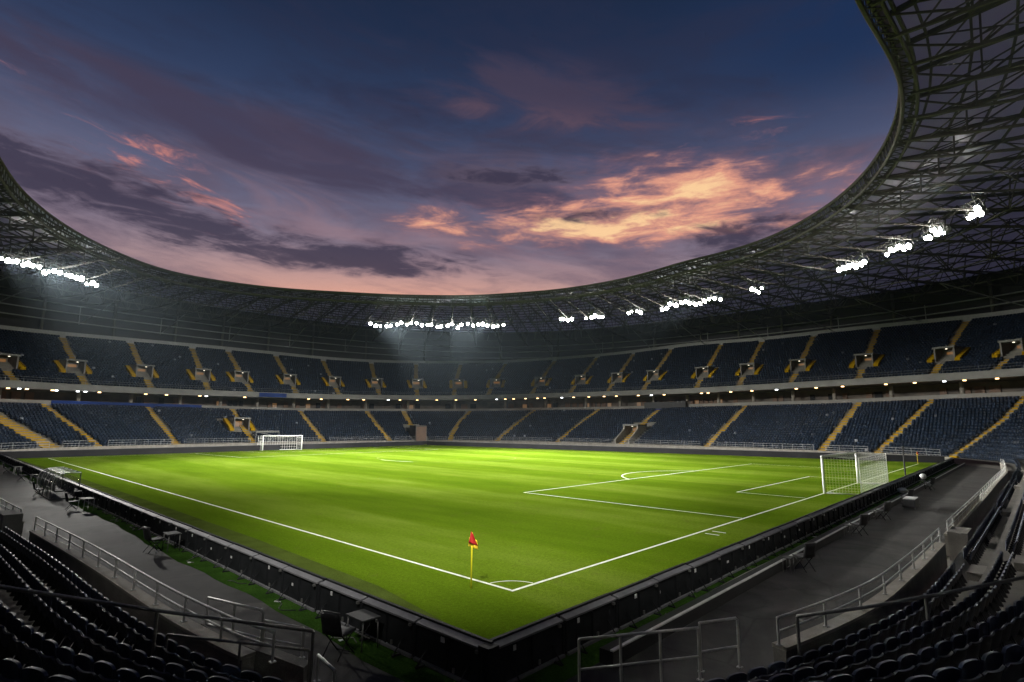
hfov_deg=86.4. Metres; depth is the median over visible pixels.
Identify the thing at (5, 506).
handrail
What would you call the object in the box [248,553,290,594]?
advertising board
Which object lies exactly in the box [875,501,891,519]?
folding chair
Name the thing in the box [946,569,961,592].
stadium seat
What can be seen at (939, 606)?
stadium seat
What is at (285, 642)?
gate rail
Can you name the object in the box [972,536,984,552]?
stadium seat
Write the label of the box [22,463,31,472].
advertising board
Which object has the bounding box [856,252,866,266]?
floodlight
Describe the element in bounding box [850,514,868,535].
folding chair
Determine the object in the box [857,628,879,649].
stadium seat
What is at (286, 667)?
stair wall
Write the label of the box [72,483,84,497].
advertising board
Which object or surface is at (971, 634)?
stadium seat
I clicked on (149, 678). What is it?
stadium seat
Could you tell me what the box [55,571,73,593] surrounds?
stadium seat
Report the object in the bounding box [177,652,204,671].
stadium seat
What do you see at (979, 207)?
floodlight
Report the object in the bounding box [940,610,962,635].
stadium seat
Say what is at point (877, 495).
advertising board
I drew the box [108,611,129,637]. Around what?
stadium seat
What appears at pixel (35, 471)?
advertising board
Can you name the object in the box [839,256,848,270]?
floodlight
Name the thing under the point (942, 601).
stadium seat
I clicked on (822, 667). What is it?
stadium seat
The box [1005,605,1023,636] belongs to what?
stadium seat
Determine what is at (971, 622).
stadium seat
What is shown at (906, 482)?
advertising board
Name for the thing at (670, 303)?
floodlight
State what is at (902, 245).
floodlight
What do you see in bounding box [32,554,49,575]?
stadium seat
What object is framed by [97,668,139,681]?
stadium seat
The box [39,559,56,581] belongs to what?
stadium seat
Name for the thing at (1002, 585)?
stadium seat
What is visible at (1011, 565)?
stadium seat
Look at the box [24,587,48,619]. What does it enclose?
stadium seat
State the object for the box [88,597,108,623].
stadium seat
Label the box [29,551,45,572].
stadium seat
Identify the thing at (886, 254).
floodlight
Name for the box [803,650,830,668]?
stadium seat
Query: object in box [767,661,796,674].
stadium seat
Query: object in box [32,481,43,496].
folding chair
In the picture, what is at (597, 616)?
advertising board
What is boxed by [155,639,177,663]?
stadium seat
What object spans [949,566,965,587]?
stadium seat
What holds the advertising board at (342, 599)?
on the border turf
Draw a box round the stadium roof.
[0,0,1023,358]
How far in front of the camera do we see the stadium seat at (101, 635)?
8.04 m
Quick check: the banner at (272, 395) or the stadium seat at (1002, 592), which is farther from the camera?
the banner at (272, 395)
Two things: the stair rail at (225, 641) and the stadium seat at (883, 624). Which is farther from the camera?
the stadium seat at (883, 624)
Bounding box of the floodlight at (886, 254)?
[883,245,890,256]
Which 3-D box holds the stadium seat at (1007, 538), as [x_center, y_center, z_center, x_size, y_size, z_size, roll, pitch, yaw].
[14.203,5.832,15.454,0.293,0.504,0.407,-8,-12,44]
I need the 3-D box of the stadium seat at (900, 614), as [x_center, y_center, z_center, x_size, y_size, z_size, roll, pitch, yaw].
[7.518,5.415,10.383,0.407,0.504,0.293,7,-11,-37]
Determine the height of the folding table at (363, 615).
0.598 m
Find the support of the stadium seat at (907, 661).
on the grandstand
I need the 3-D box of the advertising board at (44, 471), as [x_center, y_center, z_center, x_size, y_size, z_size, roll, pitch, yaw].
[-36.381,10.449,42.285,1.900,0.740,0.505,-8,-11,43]
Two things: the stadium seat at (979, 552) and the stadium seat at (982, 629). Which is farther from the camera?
the stadium seat at (979, 552)
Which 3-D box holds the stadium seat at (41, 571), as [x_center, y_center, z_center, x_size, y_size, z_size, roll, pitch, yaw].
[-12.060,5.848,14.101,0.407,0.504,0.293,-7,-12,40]
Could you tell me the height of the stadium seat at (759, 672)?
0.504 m
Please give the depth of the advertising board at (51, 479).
39.80 m
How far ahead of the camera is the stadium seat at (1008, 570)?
13.10 m
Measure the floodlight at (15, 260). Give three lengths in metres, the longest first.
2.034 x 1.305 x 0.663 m
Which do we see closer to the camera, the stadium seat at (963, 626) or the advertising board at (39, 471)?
the stadium seat at (963, 626)
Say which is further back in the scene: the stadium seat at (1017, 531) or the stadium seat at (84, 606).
the stadium seat at (1017, 531)
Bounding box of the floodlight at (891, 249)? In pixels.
[886,239,894,251]
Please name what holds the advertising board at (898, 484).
on the walkway
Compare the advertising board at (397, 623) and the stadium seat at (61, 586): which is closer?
the advertising board at (397, 623)
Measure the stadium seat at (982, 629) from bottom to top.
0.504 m
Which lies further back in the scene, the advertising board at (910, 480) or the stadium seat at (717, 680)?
the advertising board at (910, 480)
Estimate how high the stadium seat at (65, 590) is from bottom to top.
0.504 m
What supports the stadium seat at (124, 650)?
on the grandstand
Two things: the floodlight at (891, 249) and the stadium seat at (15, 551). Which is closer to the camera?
the stadium seat at (15, 551)
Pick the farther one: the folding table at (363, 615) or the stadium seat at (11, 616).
the folding table at (363, 615)
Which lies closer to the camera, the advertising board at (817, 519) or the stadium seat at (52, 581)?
the stadium seat at (52, 581)
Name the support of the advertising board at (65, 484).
on the border turf
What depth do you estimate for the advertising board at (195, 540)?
19.05 m
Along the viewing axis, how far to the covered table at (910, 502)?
30.76 m
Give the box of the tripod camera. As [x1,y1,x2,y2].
[71,488,81,500]
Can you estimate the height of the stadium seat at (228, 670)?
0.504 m
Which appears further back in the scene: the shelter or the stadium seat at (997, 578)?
the shelter
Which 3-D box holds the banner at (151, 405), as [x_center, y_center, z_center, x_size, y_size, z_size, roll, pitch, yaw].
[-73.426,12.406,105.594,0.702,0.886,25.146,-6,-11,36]
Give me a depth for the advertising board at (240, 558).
16.45 m
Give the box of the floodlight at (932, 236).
[925,226,935,239]
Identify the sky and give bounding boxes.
[0,0,897,294]
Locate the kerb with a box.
[599,463,964,664]
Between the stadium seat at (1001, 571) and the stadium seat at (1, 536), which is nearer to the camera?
the stadium seat at (1001, 571)
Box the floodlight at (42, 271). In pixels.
[39,260,51,274]
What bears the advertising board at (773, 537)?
on the turf strip
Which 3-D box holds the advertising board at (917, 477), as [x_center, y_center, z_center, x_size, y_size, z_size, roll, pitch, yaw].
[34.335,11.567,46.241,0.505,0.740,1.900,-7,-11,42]
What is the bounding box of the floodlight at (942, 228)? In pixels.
[934,217,945,232]
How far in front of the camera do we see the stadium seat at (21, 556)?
15.72 m
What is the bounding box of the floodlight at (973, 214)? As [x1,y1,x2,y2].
[965,202,977,217]
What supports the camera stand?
on the walkway
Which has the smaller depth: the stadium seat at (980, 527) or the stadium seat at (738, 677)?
the stadium seat at (738, 677)
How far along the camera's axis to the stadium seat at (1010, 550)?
15.06 m
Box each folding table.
[77,497,95,510]
[162,531,181,551]
[345,609,380,651]
[781,555,794,570]
[844,524,852,536]
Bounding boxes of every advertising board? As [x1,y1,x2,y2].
[19,462,28,471]
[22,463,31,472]
[24,465,33,474]
[30,466,37,475]
[32,467,41,477]
[37,469,44,479]
[40,470,48,479]
[44,471,52,479]
[48,473,57,481]
[53,475,62,484]
[56,477,67,488]
[61,479,73,491]
[64,481,78,493]
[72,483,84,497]
[78,485,91,500]
[82,488,99,504]
[89,491,107,508]
[97,494,115,512]
[106,497,125,516]
[115,501,136,521]
[126,505,148,527]
[137,510,162,533]
[151,515,177,540]
[165,521,194,548]
[181,527,213,557]
[200,534,235,567]
[222,543,261,579]
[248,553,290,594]
[278,564,326,611]
[315,578,371,631]
[359,595,424,658]
[413,615,493,681]
[489,614,564,681]
[555,593,618,654]
[609,577,661,629]
[649,563,695,608]
[685,552,724,591]
[712,542,748,577]
[738,534,769,566]
[758,527,786,556]
[776,521,802,547]
[791,515,815,539]
[805,510,827,532]
[817,506,838,527]
[829,502,847,521]
[839,499,856,517]
[847,496,864,512]
[855,493,868,509]
[863,490,877,505]
[870,488,883,502]
[875,485,889,499]
[882,483,891,496]
[887,481,898,493]
[892,479,900,491]
[896,478,907,488]
[901,476,911,487]
[905,475,915,485]
[908,473,918,483]
[912,472,919,482]
[924,468,932,476]
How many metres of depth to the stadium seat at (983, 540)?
18.65 m
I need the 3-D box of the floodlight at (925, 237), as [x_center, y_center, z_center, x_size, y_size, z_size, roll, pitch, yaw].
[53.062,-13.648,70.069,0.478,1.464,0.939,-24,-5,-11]
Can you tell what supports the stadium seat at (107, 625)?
on the grandstand
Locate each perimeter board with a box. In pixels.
[0,441,426,458]
[427,441,947,462]
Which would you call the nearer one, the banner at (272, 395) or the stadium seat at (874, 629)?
the stadium seat at (874, 629)
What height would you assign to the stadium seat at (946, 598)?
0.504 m
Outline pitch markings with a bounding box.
[49,445,916,590]
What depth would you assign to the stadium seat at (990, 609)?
10.47 m
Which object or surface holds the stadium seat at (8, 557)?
on the grandstand
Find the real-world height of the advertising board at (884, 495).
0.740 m
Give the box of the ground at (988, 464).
[940,458,1012,577]
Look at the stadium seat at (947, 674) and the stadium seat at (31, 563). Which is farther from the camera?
the stadium seat at (31, 563)
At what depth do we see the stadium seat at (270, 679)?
7.56 m
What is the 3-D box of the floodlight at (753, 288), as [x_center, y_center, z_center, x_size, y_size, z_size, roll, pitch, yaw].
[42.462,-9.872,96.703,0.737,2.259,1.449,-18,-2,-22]
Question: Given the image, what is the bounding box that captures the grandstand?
[0,266,1023,667]
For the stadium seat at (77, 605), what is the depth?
11.65 m
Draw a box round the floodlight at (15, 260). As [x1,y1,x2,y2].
[11,251,22,263]
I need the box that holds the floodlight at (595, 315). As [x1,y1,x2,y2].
[591,308,597,317]
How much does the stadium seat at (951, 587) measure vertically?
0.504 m
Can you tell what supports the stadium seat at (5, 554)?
on the grandstand
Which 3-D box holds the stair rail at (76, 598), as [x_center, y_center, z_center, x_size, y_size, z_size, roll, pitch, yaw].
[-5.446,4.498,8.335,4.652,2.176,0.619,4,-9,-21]
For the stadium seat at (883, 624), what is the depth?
9.88 m
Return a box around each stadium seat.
[0,528,8,540]
[0,530,11,543]
[0,552,11,568]
[0,555,14,575]
[0,558,17,583]
[0,561,20,584]
[0,606,8,628]
[0,618,23,658]
[0,625,33,660]
[0,658,22,679]
[0,666,48,681]
[1,547,4,558]
[2,531,14,546]
[4,549,8,561]
[5,533,16,548]
[6,564,24,591]
[6,567,27,595]
[7,535,19,550]
[7,612,15,632]
[9,537,22,552]
[9,571,31,599]
[12,539,25,554]
[12,632,44,668]
[13,574,35,604]
[15,541,28,557]
[16,578,39,609]
[18,543,31,560]
[20,582,43,614]
[21,545,35,563]
[24,547,38,566]
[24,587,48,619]
[24,639,58,668]
[27,549,42,570]
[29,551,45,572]
[29,591,52,625]
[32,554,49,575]
[33,597,58,631]
[36,556,52,578]
[38,646,74,676]
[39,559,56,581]
[39,601,65,635]
[43,562,60,585]
[45,606,71,639]
[47,565,64,588]
[47,674,76,681]
[51,567,68,592]
[54,611,79,647]
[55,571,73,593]
[55,653,93,681]
[61,574,77,600]
[61,617,88,647]
[63,577,82,604]
[67,581,86,607]
[72,585,91,611]
[72,623,96,655]
[75,661,115,681]
[77,589,97,617]
[80,629,107,657]
[82,593,102,619]
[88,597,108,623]
[90,636,118,662]
[95,601,114,628]
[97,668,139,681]
[101,643,131,670]
[102,607,121,634]
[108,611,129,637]
[116,616,137,642]
[116,649,147,669]
[124,621,146,650]
[132,656,165,677]
[133,627,152,651]
[140,675,165,681]
[143,633,165,657]
[151,663,185,681]
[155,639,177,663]
[164,645,190,663]
[172,669,208,681]
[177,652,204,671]
[193,658,221,677]
[197,676,231,681]
[210,664,240,678]
[230,670,261,681]
[252,676,283,681]
[705,678,725,681]
[726,672,757,681]
[747,666,777,681]
[749,679,767,681]
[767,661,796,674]
[769,673,805,681]
[786,655,814,668]
[792,667,827,681]
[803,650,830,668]
[814,661,848,680]
[818,644,844,661]
[826,674,868,681]
[832,639,857,655]
[834,655,867,675]
[845,633,869,650]
[852,667,893,681]
[853,649,883,667]
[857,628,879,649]
[868,623,890,643]
[869,643,899,660]
[875,660,915,681]
[878,619,899,637]
[884,637,912,661]
[887,614,907,635]
[896,610,915,631]
[897,631,924,654]
[898,653,934,675]
[904,605,922,626]
[905,674,934,681]
[909,626,935,648]
[911,601,925,622]
[917,598,934,619]
[917,647,953,676]
[921,620,945,647]
[923,593,939,615]
[927,589,943,612]
[931,585,948,609]
[931,615,954,640]
[932,666,982,681]
[934,582,952,605]
[935,640,969,668]
[938,578,955,604]
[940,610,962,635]
[941,575,957,600]
[944,572,960,596]
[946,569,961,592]
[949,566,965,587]
[949,605,970,634]
[950,634,982,659]
[952,563,966,585]
[956,601,977,628]
[958,658,1005,681]
[963,548,976,564]
[963,597,984,622]
[964,628,994,660]
[965,546,978,564]
[966,544,979,561]
[968,542,980,557]
[969,540,981,556]
[969,592,989,622]
[971,538,983,555]
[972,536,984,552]
[973,534,985,550]
[974,532,986,548]
[974,588,995,615]
[976,531,987,546]
[976,622,1005,652]
[978,528,989,541]
[979,526,989,539]
[979,585,999,613]
[981,651,1023,681]
[982,580,1003,609]
[985,576,1005,605]
[987,573,1007,600]
[987,616,1014,646]
[990,569,1009,596]
[992,566,1010,592]
[994,563,1011,588]
[995,560,1011,583]
[996,610,1023,644]
[997,557,1013,577]
[999,554,1015,576]
[1000,551,1016,573]
[1001,644,1023,678]
[1005,539,1018,558]
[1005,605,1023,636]
[1006,537,1020,554]
[1007,535,1021,553]
[1008,533,1021,550]
[1009,529,1022,547]
[1010,528,1022,543]
[1011,524,1023,539]
[1013,600,1021,616]
[1020,595,1023,612]
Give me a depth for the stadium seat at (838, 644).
8.92 m
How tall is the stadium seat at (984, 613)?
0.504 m
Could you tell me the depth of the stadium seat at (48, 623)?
9.35 m
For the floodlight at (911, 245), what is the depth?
72.85 m
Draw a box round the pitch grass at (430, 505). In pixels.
[18,445,935,638]
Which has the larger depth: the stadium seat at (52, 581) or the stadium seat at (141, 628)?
the stadium seat at (52, 581)
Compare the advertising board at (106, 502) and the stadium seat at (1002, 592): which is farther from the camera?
the advertising board at (106, 502)
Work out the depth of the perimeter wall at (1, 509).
20.70 m
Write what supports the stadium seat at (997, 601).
on the grandstand
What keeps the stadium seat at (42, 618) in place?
on the grandstand
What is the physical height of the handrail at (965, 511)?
0.474 m
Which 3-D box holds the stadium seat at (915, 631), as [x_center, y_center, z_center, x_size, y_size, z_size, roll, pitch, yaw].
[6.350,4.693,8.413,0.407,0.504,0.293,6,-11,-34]
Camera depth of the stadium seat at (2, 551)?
13.57 m
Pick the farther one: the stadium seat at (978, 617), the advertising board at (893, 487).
the advertising board at (893, 487)
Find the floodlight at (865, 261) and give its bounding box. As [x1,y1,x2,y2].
[858,251,868,263]
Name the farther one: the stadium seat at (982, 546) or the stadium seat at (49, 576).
the stadium seat at (982, 546)
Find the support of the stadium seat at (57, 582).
on the grandstand
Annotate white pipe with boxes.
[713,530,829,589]
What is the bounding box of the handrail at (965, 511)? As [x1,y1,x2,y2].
[946,459,1005,530]
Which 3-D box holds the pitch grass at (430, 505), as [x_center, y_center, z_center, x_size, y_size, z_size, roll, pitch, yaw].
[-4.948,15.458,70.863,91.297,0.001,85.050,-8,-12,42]
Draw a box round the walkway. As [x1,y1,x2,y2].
[0,465,1000,681]
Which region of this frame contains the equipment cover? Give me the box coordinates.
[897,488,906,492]
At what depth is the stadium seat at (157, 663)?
7.13 m
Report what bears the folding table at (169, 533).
on the turf strip
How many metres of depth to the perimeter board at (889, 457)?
88.95 m
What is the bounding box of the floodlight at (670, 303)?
[666,295,673,305]
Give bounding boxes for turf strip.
[0,462,958,681]
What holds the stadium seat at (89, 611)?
on the grandstand
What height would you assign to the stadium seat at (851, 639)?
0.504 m
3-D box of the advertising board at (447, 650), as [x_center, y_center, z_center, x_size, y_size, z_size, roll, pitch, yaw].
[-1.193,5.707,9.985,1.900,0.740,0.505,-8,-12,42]
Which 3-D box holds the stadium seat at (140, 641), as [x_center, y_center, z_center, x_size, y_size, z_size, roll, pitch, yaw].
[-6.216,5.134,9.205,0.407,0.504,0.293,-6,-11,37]
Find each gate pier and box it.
[947,526,971,560]
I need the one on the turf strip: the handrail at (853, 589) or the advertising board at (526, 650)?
the advertising board at (526, 650)
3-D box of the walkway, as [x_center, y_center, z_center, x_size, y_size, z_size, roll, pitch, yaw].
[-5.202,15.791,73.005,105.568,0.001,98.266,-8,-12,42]
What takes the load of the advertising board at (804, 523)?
on the walkway
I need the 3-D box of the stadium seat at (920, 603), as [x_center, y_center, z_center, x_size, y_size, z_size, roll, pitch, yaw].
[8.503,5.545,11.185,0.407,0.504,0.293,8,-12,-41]
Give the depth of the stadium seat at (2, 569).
12.67 m
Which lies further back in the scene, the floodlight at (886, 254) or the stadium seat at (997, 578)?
the floodlight at (886, 254)
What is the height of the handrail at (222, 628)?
0.474 m
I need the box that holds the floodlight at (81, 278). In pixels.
[77,267,87,280]
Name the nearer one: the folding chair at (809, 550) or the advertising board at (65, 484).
the folding chair at (809, 550)
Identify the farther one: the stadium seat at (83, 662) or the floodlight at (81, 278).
the floodlight at (81, 278)
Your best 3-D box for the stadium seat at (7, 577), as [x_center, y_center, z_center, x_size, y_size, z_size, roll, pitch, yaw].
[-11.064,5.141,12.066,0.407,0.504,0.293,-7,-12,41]
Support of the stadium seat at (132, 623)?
on the grandstand
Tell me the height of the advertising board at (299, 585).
0.740 m
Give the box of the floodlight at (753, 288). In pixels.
[748,280,755,291]
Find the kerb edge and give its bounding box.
[610,463,963,651]
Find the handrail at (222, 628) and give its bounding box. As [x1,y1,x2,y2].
[33,516,275,663]
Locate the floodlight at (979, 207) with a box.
[968,193,985,212]
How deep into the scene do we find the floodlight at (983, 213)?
61.50 m
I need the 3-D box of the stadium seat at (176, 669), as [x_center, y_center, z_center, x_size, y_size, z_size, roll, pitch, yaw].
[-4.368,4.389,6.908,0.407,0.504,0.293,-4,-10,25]
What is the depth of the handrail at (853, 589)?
11.43 m
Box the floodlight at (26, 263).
[22,252,33,266]
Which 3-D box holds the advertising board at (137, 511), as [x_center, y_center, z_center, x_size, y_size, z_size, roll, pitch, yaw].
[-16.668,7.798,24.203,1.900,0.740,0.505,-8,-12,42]
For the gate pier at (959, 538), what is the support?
on the ground at (988, 464)
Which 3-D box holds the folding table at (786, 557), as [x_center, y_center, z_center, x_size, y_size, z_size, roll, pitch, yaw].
[8.724,7.048,17.213,0.264,0.448,0.396,-8,-12,42]
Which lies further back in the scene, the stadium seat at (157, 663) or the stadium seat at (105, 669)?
the stadium seat at (157, 663)
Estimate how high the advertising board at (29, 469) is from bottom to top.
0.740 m
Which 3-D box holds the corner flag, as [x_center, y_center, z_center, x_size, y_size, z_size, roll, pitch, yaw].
[-1.082,6.130,15.273,0.288,1.530,0.155,2,-9,-11]
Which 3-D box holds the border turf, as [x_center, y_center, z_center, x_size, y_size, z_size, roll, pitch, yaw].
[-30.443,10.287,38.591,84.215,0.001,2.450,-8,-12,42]
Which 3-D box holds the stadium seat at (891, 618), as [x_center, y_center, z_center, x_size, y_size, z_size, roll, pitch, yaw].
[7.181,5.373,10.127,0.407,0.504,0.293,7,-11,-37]
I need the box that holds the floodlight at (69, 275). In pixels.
[66,267,75,277]
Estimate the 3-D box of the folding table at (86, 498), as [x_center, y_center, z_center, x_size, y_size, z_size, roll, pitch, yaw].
[-21.912,8.407,28.055,0.950,0.638,0.500,-6,-11,37]
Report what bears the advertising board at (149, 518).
on the border turf
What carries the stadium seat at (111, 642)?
on the grandstand
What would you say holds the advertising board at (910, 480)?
on the walkway
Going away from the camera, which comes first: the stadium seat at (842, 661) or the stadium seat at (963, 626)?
the stadium seat at (842, 661)
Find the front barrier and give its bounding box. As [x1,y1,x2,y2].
[0,437,952,459]
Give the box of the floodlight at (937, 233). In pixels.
[933,219,943,236]
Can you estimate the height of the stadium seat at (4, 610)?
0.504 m
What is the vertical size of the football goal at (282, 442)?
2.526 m
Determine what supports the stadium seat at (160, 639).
on the grandstand
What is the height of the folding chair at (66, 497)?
0.906 m
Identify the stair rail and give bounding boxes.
[0,585,314,681]
[163,633,309,681]
[313,653,335,681]
[795,575,1023,655]
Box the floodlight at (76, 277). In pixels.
[72,267,81,279]
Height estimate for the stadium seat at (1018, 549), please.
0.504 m
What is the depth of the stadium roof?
86.27 m
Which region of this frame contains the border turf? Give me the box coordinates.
[24,461,447,623]
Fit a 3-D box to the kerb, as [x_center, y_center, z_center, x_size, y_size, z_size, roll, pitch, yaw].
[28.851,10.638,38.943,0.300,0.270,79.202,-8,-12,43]
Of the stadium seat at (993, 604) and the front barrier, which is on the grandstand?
the stadium seat at (993, 604)
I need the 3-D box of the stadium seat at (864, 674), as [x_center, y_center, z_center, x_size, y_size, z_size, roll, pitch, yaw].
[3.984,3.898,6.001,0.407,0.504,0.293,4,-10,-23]
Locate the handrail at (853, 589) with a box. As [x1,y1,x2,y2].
[775,528,941,646]
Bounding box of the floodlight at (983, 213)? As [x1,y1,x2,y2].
[972,200,988,216]
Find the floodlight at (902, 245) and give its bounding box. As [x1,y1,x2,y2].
[896,236,904,248]
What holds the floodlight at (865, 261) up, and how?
attached to the stadium roof
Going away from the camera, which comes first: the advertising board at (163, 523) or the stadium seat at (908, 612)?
the stadium seat at (908, 612)
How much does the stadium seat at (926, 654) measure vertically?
0.504 m
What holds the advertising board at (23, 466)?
on the border turf
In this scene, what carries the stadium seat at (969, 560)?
on the grandstand
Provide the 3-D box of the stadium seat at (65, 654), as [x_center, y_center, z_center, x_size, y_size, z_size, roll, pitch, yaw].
[-5.375,3.902,6.413,0.407,0.504,0.293,-4,-10,29]
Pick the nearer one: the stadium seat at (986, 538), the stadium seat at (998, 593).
the stadium seat at (998, 593)
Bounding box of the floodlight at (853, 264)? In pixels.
[848,255,856,266]
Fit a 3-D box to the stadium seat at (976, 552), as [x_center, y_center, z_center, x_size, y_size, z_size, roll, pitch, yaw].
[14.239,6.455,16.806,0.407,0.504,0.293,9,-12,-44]
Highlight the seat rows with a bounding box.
[0,312,1023,500]
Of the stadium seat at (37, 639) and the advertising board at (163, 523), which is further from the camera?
the advertising board at (163, 523)
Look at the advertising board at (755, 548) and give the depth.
18.45 m
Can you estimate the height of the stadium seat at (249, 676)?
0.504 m
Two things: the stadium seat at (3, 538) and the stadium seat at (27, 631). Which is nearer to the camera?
the stadium seat at (27, 631)
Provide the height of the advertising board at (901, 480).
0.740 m
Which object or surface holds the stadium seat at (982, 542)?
on the grandstand
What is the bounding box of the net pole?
[901,446,905,475]
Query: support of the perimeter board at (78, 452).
on the walkway
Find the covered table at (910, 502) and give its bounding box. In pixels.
[902,496,919,509]
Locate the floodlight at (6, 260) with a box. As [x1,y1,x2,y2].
[2,248,13,262]
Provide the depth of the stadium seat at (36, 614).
9.86 m
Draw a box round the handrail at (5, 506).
[0,498,21,512]
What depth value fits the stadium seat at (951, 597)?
12.66 m
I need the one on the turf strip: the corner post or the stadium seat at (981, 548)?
the corner post
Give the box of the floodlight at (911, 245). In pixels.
[903,232,915,248]
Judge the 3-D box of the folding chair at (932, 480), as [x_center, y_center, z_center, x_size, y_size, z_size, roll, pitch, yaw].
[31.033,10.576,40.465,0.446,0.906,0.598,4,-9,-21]
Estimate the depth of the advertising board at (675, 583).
14.28 m
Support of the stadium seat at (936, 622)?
on the grandstand
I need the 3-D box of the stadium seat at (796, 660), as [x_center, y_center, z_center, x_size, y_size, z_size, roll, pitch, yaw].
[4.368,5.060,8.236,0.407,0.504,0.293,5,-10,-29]
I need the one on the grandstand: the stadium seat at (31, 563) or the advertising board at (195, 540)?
the stadium seat at (31, 563)
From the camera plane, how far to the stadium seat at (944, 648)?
6.79 m
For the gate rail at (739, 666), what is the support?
on the walkway
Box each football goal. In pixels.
[258,435,302,450]
[820,451,888,494]
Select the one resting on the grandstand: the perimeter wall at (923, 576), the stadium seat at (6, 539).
the stadium seat at (6, 539)
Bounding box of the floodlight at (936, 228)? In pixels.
[931,220,939,231]
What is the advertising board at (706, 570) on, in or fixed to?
on the turf strip
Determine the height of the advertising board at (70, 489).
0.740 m
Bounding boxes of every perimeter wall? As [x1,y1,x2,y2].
[0,507,23,536]
[29,530,255,671]
[772,542,947,662]
[944,463,1008,555]
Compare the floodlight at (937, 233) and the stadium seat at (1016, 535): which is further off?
the floodlight at (937, 233)
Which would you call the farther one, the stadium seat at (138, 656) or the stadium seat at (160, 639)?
the stadium seat at (160, 639)
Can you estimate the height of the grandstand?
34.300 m
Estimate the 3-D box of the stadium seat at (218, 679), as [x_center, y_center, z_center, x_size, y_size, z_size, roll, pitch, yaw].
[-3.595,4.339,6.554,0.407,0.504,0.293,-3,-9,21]
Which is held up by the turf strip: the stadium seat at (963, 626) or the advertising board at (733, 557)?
the advertising board at (733, 557)
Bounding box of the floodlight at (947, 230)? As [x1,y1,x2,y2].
[938,216,950,234]
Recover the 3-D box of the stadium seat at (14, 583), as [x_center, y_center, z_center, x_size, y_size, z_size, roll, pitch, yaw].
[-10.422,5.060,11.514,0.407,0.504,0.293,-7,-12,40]
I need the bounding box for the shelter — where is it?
[35,467,81,499]
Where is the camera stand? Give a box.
[919,474,930,489]
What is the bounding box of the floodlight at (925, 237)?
[921,229,928,239]
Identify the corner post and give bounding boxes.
[478,642,498,681]
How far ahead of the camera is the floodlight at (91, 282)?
95.34 m
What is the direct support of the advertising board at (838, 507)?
on the walkway
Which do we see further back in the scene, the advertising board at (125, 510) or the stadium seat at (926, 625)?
the advertising board at (125, 510)
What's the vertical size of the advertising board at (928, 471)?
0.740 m
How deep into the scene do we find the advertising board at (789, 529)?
21.23 m
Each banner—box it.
[51,400,201,408]
[259,393,286,396]
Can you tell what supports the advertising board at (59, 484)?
on the border turf
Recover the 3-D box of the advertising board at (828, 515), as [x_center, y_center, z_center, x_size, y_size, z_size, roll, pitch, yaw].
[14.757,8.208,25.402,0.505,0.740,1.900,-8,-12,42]
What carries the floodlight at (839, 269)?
hanging from the stadium roof
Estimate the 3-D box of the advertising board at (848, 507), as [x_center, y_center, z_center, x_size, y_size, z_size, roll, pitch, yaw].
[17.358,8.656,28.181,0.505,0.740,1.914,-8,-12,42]
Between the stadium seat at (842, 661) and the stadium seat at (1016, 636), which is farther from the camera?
the stadium seat at (1016, 636)
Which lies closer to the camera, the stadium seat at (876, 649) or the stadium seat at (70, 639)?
the stadium seat at (876, 649)
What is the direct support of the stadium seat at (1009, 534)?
on the grandstand
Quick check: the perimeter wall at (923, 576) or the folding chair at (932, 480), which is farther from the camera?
the folding chair at (932, 480)
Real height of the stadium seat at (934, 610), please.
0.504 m
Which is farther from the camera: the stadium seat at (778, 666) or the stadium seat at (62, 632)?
the stadium seat at (62, 632)
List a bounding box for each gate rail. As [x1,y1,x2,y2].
[205,596,264,646]
[262,619,305,658]
[578,626,703,681]
[698,617,742,672]
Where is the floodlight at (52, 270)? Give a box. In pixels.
[49,261,59,272]
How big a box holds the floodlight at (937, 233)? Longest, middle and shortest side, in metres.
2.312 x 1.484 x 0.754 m
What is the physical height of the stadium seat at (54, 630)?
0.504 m
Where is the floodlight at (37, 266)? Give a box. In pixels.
[35,258,43,268]
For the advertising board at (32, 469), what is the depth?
46.15 m
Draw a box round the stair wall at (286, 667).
[201,620,307,681]
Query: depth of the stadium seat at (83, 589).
11.91 m
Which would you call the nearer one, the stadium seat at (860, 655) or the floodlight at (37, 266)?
the stadium seat at (860, 655)
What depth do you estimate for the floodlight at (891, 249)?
74.51 m
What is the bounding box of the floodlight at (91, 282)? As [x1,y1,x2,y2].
[87,272,97,285]
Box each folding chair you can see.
[16,469,25,480]
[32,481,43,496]
[65,493,78,510]
[142,526,164,553]
[320,610,355,661]
[792,542,816,572]
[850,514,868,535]
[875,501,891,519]
[900,489,913,503]
[925,477,934,489]
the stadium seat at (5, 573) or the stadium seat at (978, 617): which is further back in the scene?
the stadium seat at (5, 573)
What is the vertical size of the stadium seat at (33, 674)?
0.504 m
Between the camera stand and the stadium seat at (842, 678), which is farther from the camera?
the camera stand
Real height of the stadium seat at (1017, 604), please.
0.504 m
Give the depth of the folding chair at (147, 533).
19.09 m
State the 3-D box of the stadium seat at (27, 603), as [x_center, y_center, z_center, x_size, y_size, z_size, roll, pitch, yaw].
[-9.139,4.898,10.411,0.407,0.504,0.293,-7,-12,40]
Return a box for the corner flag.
[468,532,477,587]
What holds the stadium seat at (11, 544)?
on the grandstand
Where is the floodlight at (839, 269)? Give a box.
[834,260,843,271]
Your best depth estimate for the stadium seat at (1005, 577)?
12.50 m
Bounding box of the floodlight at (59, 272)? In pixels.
[56,263,65,274]
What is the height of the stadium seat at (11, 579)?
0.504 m

